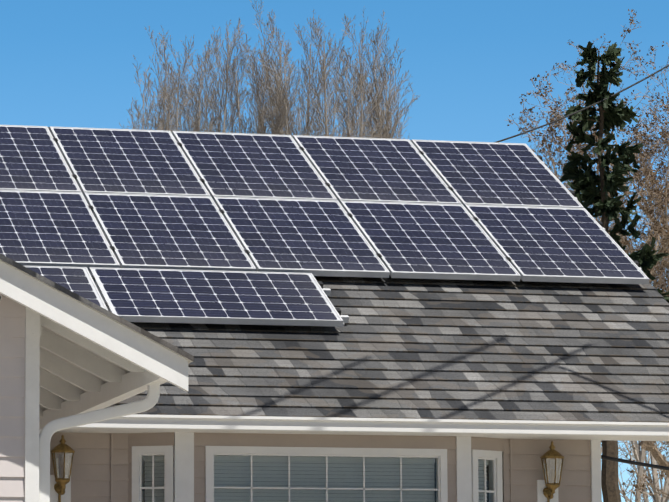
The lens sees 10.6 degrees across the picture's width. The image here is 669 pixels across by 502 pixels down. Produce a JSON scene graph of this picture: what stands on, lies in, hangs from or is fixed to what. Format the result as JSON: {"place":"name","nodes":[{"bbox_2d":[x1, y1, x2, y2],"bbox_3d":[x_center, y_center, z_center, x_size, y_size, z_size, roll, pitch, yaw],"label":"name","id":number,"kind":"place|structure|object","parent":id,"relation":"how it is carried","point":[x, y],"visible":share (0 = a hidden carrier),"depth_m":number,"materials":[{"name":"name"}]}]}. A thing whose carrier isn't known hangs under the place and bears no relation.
{"place":"outdoors","nodes":[
{"label":"outdoors","id":0,"kind":"place"},
{"bbox_2d":[0,294,25,501],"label":"side wall","id":1,"kind":"structure","parent":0,"point":[12,396],"depth_m":18.93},
{"bbox_2d":[0,259,187,501],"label":"white fascia trim","id":2,"kind":"structure","parent":1,"relation":"attached to","point":[36,298],"depth_m":18.78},
{"bbox_2d":[39,370,166,501],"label":"downspout","id":3,"kind":"object","parent":2,"relation":"attached to","point":[89,408],"visible":0.79,"depth_m":19.17,"materials":[{"name":"white metal"}]},
{"bbox_2d":[0,260,192,409],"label":"wing roof underside","id":4,"kind":"object","parent":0,"point":[189,361],"visible":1,"depth_m":18.83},
{"bbox_2d":[39,315,144,416],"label":"wing rafter tails","id":5,"kind":"object","parent":4,"relation":"attached to","point":[55,391],"visible":0.44,"depth_m":19.78,"materials":[{"name":"white wood"}]},
{"bbox_2d":[0,254,193,360],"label":"wing roof shingles","id":6,"kind":"object","parent":4,"relation":"on","point":[96,307],"visible":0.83,"depth_m":18.71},
{"bbox_2d":[144,456,488,501],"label":"house blinds","id":7,"kind":"object","parent":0,"point":[353,464],"depth_m":24.15,"materials":[{"name":"white plastic"}]},
{"bbox_2d":[0,0,668,501],"label":"sky","id":8,"kind":"structure","parent":0,"point":[64,63],"materials":[{"name":"blue"}]},
{"label":"ground","id":9,"kind":"structure","parent":0,"visible":0},
{"bbox_2d":[119,1,418,138],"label":"bare trees","id":10,"kind":"object","parent":9,"relation":"on","point":[278,107],"visible":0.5,"depth_m":45.39,"materials":[{"name":"brown plant"}]},
{"bbox_2d":[50,432,590,501],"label":"house siding walls","id":11,"kind":"structure","parent":9,"relation":"on","point":[101,470],"depth_m":24.09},
{"bbox_2d":[50,464,70,501],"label":"lantern block","id":12,"kind":"structure","parent":11,"relation":"attached to","point":[66,497],"depth_m":23.75,"materials":[{"name":"white wood"}]},
{"bbox_2d":[50,435,74,501],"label":"wall lantern","id":13,"kind":"object","parent":11,"relation":"attached to","point":[62,447],"visible":0.96,"depth_m":23.65,"materials":[{"name":"gold metal"}]},
{"bbox_2d":[52,453,72,477],"bbox_3d":[-1.786,1.412,23.672,0.128,0.175,0.148,2,-7,-15],"label":"lantern glass","id":14,"kind":"object","parent":13,"relation":"in","point":[58,463],"visible":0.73,"depth_m":23.66,"materials":[{"name":"clear glass"}]},
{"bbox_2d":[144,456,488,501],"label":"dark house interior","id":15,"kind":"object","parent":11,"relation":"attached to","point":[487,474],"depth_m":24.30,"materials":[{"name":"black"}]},
{"bbox_2d":[48,127,668,422],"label":"roof shingles","id":16,"kind":"object","parent":11,"relation":"on","point":[408,348],"visible":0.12,"depth_m":25.20,"materials":[{"name":"tile"}]},
{"bbox_2d":[0,125,648,326],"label":"solar panel array","id":17,"kind":"object","parent":16,"relation":"on","point":[158,226],"visible":0.98,"depth_m":27.51,"materials":[{"name":"glass"}]},
{"bbox_2d":[57,429,668,440],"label":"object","id":18,"kind":"structure","parent":11,"relation":"attached to","point":[402,434],"depth_m":24.16,"materials":[{"name":"white paint"}]},
{"bbox_2d":[68,414,668,436],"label":"gutter","id":19,"kind":"object","parent":18,"relation":"attached to","point":[371,425],"visible":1,"depth_m":23.91,"materials":[{"name":"white metal"}]},
{"bbox_2d":[132,432,601,501],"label":"window trim","id":20,"kind":"structure","parent":11,"relation":"attached to","point":[178,471],"depth_m":24.10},
{"bbox_2d":[142,455,492,501],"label":"house window glass","id":21,"kind":"object","parent":20,"relation":"in","point":[313,481],"visible":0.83,"depth_m":24.08,"materials":[{"name":"glass"}]},
{"bbox_2d":[537,469,558,501],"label":"lantern block","id":22,"kind":"structure","parent":11,"relation":"attached to","point":[541,486],"depth_m":24.61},
{"bbox_2d":[540,441,563,501],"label":"brass lantern","id":23,"kind":"object","parent":11,"relation":"attached to","point":[551,488],"visible":0.92,"depth_m":24.51,"materials":[{"name":"gold metal"}]},
{"bbox_2d":[542,458,561,482],"bbox_3d":[1.484,1.500,24.532,0.128,0.175,0.148,2,-7,-15],"label":"lantern glass","id":24,"kind":"object","parent":23,"relation":"in","point":[551,467],"visible":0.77,"depth_m":24.51,"materials":[{"name":"clear glass"}]},
{"bbox_2d":[506,9,668,501],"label":"bare maple tree","id":25,"kind":"object","parent":9,"relation":"on","point":[658,196],"visible":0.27,"depth_m":46.66,"materials":[{"name":"brown plant"}]},
{"bbox_2d":[559,41,668,501],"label":"douglas fir tree","id":26,"kind":"object","parent":9,"relation":"on","point":[588,185],"visible":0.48,"depth_m":42.59,"materials":[{"name":"green plant"}]},
{"bbox_2d":[496,65,668,470],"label":"overhead cables","id":27,"kind":"object","parent":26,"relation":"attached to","point":[634,462],"visible":0.92,"depth_m":41.47,"materials":[{"name":"black rubber"}]},
{"bbox_2d":[601,440,668,501],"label":"woodland trees","id":28,"kind":"object","parent":9,"relation":"on","point":[639,455],"visible":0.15,"depth_m":57.18,"materials":[{"name":"brown bark"}]}
]}

